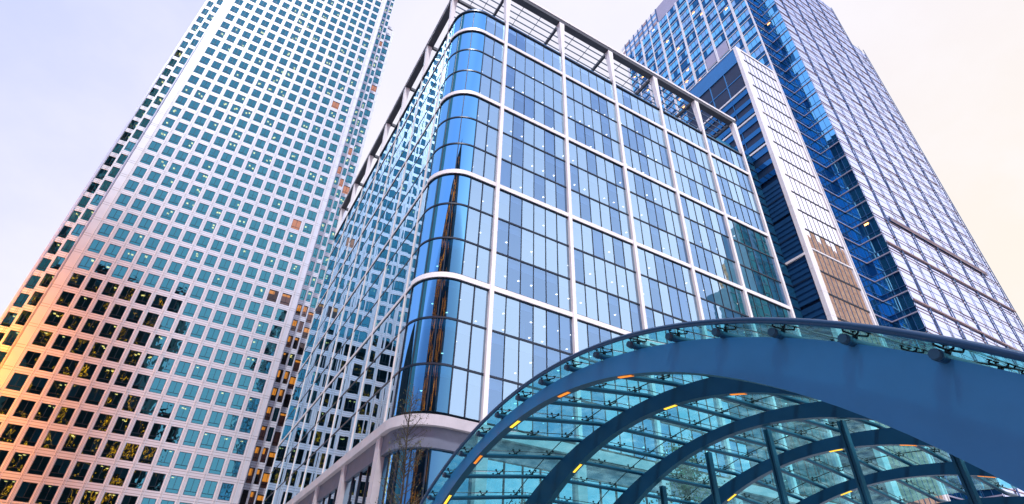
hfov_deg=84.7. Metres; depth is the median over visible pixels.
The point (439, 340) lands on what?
corner window
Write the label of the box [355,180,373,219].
window
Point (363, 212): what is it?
window
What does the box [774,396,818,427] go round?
window
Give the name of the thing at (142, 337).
window
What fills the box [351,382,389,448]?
window
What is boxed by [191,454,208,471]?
window
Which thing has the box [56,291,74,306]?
window
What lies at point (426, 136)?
window
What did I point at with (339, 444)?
window
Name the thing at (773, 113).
window
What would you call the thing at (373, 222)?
window
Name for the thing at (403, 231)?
window
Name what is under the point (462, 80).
corner window
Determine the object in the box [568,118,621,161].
window
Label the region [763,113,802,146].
window
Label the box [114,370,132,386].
window
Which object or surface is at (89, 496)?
window
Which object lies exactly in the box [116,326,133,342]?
window
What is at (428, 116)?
window
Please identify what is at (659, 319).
window
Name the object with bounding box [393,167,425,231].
window
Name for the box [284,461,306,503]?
window
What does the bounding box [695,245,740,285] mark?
window
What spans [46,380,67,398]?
window
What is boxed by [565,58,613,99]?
window
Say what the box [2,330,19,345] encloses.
window
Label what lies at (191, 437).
window
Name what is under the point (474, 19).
corner window
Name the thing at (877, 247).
window
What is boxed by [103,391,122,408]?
window
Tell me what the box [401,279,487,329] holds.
corner window
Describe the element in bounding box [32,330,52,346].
window
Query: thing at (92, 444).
window
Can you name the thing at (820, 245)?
window
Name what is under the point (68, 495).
window
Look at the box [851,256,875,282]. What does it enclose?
window
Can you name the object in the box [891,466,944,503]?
window
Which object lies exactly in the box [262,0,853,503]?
glass office building
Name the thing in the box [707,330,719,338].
window
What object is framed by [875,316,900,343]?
window
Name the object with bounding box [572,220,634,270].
window
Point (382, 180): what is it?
window
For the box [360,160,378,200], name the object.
window
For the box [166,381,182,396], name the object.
window
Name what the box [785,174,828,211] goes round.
window
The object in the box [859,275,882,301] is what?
window
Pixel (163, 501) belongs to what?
window
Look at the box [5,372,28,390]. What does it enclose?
window
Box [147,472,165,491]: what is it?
window
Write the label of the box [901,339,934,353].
window
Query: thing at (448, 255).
corner window
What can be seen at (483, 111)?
corner window
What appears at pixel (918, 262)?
glass tower
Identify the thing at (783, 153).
window
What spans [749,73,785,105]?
window
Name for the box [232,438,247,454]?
window
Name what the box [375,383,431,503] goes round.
young tree
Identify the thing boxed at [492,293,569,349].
window
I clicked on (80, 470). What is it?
window
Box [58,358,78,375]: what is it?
window
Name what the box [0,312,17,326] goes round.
window
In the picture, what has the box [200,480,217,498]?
window
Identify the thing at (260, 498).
window
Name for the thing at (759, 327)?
window
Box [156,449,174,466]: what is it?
window
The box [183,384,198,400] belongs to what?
window
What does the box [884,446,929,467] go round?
window
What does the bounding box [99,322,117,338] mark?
window
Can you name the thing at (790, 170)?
window
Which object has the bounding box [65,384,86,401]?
window
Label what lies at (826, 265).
window
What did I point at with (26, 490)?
window
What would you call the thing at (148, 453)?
window
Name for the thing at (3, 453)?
window
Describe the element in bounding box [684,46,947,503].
slab tower
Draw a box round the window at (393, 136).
[377,123,398,169]
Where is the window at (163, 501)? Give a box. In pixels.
[161,500,174,503]
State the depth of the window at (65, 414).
94.29 m
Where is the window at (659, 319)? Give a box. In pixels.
[652,310,694,342]
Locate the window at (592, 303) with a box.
[575,282,632,331]
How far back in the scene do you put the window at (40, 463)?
89.53 m
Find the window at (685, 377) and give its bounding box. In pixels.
[661,374,708,383]
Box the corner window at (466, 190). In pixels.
[419,174,494,218]
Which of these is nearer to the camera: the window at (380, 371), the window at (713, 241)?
the window at (380, 371)
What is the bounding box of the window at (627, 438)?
[591,408,655,460]
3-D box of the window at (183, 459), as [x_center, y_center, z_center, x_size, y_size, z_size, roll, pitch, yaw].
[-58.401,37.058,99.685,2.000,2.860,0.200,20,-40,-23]
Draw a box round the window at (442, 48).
[420,36,446,93]
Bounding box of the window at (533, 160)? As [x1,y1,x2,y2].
[501,134,555,181]
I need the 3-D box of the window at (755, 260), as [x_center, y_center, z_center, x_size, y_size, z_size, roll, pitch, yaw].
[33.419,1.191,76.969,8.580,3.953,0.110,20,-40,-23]
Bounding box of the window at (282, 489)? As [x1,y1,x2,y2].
[273,477,289,503]
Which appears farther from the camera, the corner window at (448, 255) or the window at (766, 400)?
the window at (766, 400)
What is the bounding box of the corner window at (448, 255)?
[407,238,490,288]
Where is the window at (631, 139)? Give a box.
[621,125,669,167]
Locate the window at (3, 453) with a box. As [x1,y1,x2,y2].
[0,450,8,466]
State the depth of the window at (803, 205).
95.89 m
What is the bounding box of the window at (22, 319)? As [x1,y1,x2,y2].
[15,310,31,325]
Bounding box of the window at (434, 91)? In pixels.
[412,74,440,134]
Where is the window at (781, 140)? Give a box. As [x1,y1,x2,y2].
[768,127,808,161]
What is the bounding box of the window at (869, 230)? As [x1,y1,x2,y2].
[852,217,881,245]
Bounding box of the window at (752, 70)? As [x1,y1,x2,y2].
[744,61,780,92]
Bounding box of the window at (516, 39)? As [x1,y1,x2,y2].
[508,27,560,70]
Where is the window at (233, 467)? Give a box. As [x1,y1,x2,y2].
[225,460,240,476]
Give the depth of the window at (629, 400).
51.63 m
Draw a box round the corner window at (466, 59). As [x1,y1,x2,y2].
[440,50,501,87]
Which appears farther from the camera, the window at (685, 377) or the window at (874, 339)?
the window at (874, 339)
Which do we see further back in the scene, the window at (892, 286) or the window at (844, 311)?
the window at (892, 286)
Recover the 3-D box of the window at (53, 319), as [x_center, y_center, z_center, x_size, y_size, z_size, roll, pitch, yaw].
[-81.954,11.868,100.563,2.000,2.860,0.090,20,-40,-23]
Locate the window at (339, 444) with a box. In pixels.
[323,414,355,471]
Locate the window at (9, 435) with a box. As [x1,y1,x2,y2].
[0,423,22,442]
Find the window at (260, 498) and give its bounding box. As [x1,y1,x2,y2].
[255,494,263,503]
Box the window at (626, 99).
[616,87,661,125]
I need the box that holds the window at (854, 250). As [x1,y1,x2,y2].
[844,239,866,263]
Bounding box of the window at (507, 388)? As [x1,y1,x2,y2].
[501,381,562,436]
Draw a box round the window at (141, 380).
[132,373,149,390]
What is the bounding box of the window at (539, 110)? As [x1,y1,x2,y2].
[504,86,563,133]
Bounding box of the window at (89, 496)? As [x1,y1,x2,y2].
[79,490,99,503]
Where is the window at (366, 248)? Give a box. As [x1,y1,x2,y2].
[352,227,375,276]
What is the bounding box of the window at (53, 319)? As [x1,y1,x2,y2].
[44,310,64,326]
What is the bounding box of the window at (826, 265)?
[813,250,860,289]
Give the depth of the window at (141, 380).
102.42 m
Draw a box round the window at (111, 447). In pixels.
[100,440,120,458]
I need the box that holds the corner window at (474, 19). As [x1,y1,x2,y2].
[447,11,504,45]
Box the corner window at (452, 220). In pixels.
[413,204,492,252]
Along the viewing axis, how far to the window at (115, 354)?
102.57 m
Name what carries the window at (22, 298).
in the office tower at (156, 319)
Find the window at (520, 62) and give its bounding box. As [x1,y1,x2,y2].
[507,47,561,92]
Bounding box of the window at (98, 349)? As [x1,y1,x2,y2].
[88,342,106,358]
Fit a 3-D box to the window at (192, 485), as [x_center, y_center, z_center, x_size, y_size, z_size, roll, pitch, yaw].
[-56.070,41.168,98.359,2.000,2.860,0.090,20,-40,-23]
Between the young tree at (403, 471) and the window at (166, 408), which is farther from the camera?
the window at (166, 408)
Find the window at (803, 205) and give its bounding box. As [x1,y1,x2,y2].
[792,192,835,229]
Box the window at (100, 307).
[91,300,109,314]
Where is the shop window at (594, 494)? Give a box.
[587,479,660,503]
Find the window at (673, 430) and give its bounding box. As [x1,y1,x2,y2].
[661,425,719,474]
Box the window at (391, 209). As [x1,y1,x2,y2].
[373,189,399,244]
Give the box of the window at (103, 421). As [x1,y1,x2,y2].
[92,413,112,431]
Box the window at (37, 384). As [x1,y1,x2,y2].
[26,376,48,394]
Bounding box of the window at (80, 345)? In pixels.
[70,338,89,354]
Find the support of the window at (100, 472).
in the office tower at (156, 319)
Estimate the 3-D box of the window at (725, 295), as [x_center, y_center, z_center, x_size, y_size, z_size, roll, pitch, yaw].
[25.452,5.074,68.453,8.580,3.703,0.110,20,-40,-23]
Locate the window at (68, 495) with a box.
[57,487,78,503]
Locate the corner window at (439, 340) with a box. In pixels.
[393,318,485,375]
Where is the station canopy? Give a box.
[419,317,1023,503]
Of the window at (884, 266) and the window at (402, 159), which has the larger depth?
the window at (884, 266)
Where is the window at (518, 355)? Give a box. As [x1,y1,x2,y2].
[502,335,560,386]
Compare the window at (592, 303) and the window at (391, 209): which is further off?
the window at (391, 209)
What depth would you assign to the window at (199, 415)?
104.44 m
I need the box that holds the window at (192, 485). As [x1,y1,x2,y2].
[183,478,200,495]
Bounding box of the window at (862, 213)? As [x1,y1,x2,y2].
[845,201,873,228]
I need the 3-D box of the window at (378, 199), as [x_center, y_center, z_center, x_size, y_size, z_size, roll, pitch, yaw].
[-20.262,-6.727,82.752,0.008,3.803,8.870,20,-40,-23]
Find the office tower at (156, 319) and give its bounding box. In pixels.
[0,0,394,503]
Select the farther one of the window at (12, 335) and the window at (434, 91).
the window at (12, 335)
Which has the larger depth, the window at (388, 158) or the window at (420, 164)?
the window at (388, 158)
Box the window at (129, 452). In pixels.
[119,443,138,461]
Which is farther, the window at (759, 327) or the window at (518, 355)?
the window at (759, 327)
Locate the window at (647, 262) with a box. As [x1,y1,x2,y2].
[637,247,694,294]
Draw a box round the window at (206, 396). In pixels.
[199,387,214,403]
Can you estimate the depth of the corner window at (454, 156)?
57.75 m
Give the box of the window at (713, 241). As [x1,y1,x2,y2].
[684,217,733,260]
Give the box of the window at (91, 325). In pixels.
[81,318,99,334]
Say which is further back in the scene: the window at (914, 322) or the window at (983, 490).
the window at (914, 322)
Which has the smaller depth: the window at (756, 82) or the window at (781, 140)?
the window at (781, 140)
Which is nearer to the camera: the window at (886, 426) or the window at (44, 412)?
the window at (886, 426)
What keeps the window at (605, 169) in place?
in the glass office building
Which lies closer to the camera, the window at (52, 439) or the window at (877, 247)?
the window at (52, 439)
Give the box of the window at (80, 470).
[69,461,90,480]
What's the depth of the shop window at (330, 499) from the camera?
51.24 m
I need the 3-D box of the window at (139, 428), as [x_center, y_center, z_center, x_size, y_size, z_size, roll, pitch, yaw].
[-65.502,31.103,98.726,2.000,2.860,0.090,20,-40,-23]
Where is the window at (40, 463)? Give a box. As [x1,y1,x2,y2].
[27,455,50,474]
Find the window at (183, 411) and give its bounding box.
[174,405,190,421]
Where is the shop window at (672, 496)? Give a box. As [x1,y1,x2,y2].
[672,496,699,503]
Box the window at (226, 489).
[218,483,233,500]
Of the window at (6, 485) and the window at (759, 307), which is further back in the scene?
the window at (6, 485)
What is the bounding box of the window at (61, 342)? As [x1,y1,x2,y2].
[51,334,71,350]
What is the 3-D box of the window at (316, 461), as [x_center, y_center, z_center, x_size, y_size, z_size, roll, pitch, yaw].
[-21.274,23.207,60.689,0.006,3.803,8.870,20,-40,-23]
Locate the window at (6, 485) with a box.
[0,478,16,499]
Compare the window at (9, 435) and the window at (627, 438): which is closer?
the window at (627, 438)
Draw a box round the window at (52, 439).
[40,430,63,449]
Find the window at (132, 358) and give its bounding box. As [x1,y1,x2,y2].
[124,350,141,365]
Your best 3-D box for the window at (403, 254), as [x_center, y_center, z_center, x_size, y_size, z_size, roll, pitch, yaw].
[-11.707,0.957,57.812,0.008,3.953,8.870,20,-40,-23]
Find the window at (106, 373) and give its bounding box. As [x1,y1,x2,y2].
[96,366,114,382]
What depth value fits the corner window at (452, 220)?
52.74 m
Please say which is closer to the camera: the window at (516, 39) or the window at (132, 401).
the window at (516, 39)
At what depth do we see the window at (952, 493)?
80.08 m
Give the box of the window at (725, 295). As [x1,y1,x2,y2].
[701,274,747,315]
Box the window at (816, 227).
[798,210,843,248]
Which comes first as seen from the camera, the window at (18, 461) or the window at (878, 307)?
the window at (18, 461)
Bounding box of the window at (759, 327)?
[755,324,780,336]
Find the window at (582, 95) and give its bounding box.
[566,79,616,120]
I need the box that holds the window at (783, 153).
[774,142,814,177]
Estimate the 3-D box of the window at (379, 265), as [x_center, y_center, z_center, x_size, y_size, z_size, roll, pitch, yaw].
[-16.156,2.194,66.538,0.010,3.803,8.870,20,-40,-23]
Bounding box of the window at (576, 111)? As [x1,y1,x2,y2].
[567,97,618,141]
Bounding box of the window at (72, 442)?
[61,433,82,452]
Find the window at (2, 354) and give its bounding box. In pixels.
[0,351,6,363]
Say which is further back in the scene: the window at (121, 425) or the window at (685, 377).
the window at (121, 425)
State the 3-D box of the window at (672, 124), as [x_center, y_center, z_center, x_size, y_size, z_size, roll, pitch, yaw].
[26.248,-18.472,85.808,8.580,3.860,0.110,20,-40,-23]
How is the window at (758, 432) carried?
in the glass office building
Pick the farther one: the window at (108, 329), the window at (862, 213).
the window at (862, 213)
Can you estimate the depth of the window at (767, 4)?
153.92 m
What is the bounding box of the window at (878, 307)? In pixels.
[867,295,892,322]
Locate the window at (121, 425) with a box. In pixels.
[111,416,130,434]
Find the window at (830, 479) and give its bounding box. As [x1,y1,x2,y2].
[792,460,848,503]
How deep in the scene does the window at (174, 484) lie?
97.27 m
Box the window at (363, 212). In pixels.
[350,197,369,239]
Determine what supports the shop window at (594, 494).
in the glass office building
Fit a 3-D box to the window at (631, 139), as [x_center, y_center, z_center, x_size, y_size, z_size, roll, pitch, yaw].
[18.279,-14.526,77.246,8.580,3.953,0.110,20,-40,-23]
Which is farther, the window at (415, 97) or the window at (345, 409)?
the window at (415, 97)
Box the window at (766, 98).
[753,86,791,118]
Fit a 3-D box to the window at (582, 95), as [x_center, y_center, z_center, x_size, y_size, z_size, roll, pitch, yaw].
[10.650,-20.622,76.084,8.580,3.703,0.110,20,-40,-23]
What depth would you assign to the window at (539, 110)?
67.91 m
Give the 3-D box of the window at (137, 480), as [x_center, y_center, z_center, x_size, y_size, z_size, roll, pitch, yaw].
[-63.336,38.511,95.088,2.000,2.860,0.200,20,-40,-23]
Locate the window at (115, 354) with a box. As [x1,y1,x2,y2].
[106,346,124,362]
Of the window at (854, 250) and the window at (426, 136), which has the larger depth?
the window at (854, 250)
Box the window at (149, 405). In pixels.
[140,398,157,414]
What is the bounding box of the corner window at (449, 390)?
[386,365,482,420]
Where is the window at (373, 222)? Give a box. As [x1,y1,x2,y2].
[357,204,380,253]
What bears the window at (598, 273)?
in the glass office building
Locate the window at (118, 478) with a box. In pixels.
[109,467,128,485]
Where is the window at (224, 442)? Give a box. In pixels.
[216,435,231,451]
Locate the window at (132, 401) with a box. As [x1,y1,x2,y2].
[122,394,140,411]
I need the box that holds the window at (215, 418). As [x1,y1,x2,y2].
[207,411,222,427]
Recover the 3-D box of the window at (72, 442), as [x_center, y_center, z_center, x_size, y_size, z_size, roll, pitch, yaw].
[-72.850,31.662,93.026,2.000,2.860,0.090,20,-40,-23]
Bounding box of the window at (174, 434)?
[165,426,182,443]
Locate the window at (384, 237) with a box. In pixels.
[368,212,395,268]
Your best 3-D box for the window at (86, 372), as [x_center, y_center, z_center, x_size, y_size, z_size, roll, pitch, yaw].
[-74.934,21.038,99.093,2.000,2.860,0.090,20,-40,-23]
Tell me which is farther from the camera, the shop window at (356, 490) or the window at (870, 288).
the window at (870, 288)
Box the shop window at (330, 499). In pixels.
[318,489,337,503]
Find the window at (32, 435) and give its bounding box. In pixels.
[20,427,42,446]
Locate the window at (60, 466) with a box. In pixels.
[49,458,70,477]
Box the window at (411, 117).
[393,103,416,153]
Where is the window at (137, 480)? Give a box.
[128,470,147,488]
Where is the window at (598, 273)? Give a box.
[582,253,638,302]
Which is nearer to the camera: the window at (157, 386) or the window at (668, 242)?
the window at (668, 242)
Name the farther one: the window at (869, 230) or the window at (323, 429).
the window at (869, 230)
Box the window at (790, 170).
[779,158,821,193]
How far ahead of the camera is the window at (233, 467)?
102.96 m
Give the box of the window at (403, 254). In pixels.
[381,226,415,294]
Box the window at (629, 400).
[579,358,650,408]
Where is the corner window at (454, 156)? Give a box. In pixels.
[424,144,496,186]
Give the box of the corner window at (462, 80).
[437,71,500,107]
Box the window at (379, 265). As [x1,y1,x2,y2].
[361,241,389,298]
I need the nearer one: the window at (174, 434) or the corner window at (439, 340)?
the corner window at (439, 340)
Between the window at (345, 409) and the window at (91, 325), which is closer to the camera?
the window at (345, 409)
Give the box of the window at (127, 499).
[121,495,137,503]
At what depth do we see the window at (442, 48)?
77.60 m
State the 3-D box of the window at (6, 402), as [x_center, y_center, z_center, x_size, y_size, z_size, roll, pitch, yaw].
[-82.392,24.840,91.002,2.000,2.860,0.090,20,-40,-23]
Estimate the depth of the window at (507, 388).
45.68 m
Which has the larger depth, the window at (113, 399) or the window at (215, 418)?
the window at (215, 418)
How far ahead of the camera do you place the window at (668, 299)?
62.82 m
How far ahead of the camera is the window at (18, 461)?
88.45 m
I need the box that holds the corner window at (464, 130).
[428,117,497,160]
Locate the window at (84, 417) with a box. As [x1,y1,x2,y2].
[73,410,94,428]
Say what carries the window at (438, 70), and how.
in the glass office building
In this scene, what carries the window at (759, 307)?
in the glass office building
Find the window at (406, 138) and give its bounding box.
[388,123,412,175]
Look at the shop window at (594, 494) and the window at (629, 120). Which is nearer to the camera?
the shop window at (594, 494)
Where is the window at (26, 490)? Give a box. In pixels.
[13,481,37,502]
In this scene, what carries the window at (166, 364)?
in the office tower at (156, 319)
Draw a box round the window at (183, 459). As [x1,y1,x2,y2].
[174,451,191,469]
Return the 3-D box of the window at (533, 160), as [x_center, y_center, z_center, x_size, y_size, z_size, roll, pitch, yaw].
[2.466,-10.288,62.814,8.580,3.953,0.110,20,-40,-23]
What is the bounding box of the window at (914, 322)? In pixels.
[892,312,927,342]
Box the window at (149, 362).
[141,353,158,369]
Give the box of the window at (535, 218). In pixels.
[498,190,568,244]
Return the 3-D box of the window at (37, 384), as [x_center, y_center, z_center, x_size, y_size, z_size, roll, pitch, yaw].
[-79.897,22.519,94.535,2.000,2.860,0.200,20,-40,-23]
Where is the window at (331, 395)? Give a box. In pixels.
[318,368,344,420]
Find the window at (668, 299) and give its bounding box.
[641,276,699,320]
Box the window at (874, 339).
[838,319,882,345]
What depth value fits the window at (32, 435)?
90.83 m
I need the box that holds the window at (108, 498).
[100,492,118,503]
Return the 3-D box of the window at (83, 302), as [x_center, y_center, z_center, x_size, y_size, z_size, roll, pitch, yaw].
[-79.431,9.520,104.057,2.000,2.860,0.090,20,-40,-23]
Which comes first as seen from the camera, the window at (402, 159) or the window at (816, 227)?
the window at (402, 159)
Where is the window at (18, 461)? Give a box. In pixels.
[5,452,29,472]
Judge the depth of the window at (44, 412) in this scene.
93.19 m
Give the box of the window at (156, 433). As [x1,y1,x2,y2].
[148,423,165,440]
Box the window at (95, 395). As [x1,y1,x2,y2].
[85,387,104,404]
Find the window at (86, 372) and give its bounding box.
[77,362,96,379]
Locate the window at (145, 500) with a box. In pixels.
[141,497,156,503]
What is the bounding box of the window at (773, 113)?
[758,99,797,132]
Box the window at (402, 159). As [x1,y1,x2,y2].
[384,141,409,194]
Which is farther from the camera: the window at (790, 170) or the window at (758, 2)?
the window at (758, 2)
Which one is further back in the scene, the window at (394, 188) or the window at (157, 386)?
the window at (157, 386)
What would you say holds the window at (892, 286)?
in the glass tower at (918, 262)
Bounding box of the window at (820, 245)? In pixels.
[805,230,852,268]
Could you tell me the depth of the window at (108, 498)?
91.90 m
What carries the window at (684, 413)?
in the glass office building
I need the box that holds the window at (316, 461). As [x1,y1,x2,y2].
[302,440,328,489]
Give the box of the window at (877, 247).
[859,235,889,263]
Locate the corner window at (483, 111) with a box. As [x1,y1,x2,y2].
[432,94,499,134]
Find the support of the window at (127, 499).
in the office tower at (156, 319)
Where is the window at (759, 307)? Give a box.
[747,293,796,334]
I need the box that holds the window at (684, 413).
[655,384,720,432]
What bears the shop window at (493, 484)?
in the glass office building
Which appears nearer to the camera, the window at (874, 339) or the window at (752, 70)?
the window at (874, 339)
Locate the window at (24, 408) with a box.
[13,399,35,417]
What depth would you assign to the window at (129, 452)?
96.31 m
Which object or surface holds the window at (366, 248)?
in the glass office building
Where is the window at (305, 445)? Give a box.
[292,425,315,472]
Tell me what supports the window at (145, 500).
in the office tower at (156, 319)
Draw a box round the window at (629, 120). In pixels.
[619,107,665,146]
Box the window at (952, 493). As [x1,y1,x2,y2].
[941,476,965,499]
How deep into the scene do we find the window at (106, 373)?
100.22 m
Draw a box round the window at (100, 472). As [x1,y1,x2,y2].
[89,464,110,483]
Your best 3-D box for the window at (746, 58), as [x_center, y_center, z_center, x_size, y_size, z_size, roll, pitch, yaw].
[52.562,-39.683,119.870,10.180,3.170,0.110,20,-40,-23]
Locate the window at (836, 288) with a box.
[821,272,869,312]
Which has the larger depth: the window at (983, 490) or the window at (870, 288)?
the window at (870, 288)
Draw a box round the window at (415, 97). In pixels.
[397,84,420,134]
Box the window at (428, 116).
[408,94,437,155]
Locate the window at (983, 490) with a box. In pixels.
[957,476,1002,498]
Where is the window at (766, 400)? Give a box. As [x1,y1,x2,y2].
[729,395,771,411]
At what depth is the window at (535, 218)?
58.06 m
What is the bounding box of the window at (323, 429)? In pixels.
[310,403,336,455]
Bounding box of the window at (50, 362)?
[39,355,60,371]
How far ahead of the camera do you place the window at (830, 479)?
59.92 m
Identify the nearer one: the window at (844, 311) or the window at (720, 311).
the window at (720, 311)
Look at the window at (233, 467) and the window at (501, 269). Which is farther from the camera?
the window at (233, 467)
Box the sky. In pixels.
[0,0,1023,327]
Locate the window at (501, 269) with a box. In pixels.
[495,253,570,310]
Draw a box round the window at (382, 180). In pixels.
[368,162,389,209]
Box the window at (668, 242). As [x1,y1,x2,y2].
[633,218,680,259]
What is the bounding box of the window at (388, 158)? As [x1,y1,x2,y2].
[372,144,393,190]
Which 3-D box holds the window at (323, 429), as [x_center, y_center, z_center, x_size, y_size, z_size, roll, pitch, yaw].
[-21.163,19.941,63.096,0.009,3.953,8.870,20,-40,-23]
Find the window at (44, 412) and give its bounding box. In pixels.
[33,403,55,421]
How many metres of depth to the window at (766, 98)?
112.89 m
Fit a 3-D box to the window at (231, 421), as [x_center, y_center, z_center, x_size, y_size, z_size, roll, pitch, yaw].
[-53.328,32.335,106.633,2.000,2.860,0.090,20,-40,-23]
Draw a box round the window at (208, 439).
[199,432,215,448]
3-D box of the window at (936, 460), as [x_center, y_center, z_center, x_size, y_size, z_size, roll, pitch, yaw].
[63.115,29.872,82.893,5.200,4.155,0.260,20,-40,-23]
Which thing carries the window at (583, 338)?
in the glass office building
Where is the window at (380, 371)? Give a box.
[359,336,397,407]
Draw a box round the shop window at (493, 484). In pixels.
[486,459,575,503]
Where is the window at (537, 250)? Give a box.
[507,223,569,277]
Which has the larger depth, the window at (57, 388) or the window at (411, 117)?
the window at (57, 388)
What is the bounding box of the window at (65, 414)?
[53,406,74,424]
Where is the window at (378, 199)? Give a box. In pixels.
[363,182,385,229]
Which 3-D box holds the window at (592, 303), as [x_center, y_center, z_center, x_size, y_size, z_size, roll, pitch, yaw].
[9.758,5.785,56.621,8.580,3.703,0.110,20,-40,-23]
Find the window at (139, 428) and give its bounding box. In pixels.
[130,420,148,437]
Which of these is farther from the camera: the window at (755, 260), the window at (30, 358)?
the window at (30, 358)
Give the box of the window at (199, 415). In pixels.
[191,408,207,424]
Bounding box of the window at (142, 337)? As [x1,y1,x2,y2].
[133,330,150,345]
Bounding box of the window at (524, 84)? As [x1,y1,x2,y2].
[514,70,562,113]
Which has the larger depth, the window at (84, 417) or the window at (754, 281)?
the window at (84, 417)
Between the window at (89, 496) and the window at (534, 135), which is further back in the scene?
the window at (89, 496)
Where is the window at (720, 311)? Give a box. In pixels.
[706,301,746,336]
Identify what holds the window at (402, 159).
in the glass office building
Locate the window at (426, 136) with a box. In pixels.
[403,118,433,180]
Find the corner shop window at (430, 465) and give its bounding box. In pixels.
[377,448,472,503]
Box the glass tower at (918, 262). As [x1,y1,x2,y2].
[622,0,1023,500]
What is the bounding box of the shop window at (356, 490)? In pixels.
[342,465,371,503]
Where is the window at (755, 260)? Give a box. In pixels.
[733,240,779,280]
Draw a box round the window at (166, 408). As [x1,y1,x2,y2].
[157,401,174,418]
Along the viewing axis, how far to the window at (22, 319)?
100.79 m
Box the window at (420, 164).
[398,141,429,206]
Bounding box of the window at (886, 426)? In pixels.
[875,421,923,446]
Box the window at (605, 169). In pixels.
[569,142,615,183]
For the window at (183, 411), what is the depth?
103.35 m
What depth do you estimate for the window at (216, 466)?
101.87 m
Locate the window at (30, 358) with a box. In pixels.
[19,351,41,368]
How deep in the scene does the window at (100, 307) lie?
105.16 m
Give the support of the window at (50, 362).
in the office tower at (156, 319)
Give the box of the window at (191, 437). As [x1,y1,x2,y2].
[183,429,199,446]
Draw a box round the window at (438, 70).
[416,56,443,114]
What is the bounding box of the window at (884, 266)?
[867,252,898,281]
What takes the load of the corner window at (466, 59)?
in the glass office building
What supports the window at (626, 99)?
in the glass office building
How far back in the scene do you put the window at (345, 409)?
56.74 m
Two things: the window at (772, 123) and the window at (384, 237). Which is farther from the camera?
the window at (772, 123)
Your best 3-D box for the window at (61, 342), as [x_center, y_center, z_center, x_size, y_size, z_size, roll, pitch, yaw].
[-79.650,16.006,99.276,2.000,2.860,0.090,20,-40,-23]
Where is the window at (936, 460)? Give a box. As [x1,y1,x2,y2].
[929,447,950,462]
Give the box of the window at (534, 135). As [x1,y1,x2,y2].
[503,111,564,159]
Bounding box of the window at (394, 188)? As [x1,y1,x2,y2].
[378,165,404,220]
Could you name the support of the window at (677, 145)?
in the glass office building
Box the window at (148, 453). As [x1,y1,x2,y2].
[138,446,156,463]
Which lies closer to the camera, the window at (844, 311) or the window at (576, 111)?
the window at (576, 111)
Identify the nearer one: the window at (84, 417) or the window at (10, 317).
the window at (84, 417)
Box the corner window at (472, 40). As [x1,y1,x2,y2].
[443,32,503,67]
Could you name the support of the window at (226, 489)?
in the office tower at (156, 319)
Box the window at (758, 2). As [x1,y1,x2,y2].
[755,0,765,7]
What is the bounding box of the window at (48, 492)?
[35,484,58,503]
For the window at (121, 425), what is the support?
in the office tower at (156, 319)
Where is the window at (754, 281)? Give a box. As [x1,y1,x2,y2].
[740,265,787,304]
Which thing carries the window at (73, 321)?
in the office tower at (156, 319)
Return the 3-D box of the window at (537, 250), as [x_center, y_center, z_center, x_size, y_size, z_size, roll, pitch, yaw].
[2.128,-0.310,55.460,8.580,3.953,0.110,20,-40,-23]
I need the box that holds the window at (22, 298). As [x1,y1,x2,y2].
[13,293,28,307]
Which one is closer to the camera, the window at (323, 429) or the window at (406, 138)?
the window at (323, 429)
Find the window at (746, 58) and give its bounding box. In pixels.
[741,52,775,80]
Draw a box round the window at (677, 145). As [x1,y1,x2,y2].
[667,133,710,169]
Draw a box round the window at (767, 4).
[758,0,775,15]
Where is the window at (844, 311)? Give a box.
[829,295,877,334]
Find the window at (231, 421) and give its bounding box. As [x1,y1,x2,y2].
[223,414,238,429]
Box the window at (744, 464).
[735,442,792,491]
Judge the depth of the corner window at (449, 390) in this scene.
43.02 m
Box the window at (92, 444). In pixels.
[81,437,101,455]
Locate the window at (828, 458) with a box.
[781,422,836,466]
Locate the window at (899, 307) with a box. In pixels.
[883,291,917,321]
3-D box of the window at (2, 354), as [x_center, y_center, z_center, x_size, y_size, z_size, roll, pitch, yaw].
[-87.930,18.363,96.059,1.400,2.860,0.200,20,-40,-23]
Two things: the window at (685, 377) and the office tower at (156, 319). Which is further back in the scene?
the office tower at (156, 319)
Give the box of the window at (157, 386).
[149,377,166,393]
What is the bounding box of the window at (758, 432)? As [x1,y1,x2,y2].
[721,401,782,452]
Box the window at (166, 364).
[158,357,174,372]
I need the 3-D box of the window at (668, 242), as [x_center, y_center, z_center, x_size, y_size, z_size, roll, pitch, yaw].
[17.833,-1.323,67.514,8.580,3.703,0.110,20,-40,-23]
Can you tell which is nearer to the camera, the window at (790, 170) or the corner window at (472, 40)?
the corner window at (472, 40)
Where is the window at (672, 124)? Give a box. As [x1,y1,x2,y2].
[663,113,705,148]
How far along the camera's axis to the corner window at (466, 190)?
55.13 m
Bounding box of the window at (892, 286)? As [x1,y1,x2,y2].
[875,272,907,301]
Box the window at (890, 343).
[885,339,900,349]
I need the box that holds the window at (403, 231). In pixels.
[387,196,420,262]
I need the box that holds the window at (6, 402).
[0,395,15,414]
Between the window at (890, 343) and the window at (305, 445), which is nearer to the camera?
the window at (305, 445)
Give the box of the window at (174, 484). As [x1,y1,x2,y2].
[165,475,183,493]
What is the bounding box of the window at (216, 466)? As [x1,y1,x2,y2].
[208,457,224,474]
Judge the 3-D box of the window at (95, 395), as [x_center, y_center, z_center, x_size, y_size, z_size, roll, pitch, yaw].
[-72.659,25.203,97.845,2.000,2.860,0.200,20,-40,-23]
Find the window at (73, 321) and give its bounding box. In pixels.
[62,314,82,330]
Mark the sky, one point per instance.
(74, 73)
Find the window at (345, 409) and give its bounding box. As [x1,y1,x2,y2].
[332,373,363,433]
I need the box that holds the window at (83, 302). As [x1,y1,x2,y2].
[74,295,92,310]
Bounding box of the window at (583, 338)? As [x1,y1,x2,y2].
[577,321,648,376]

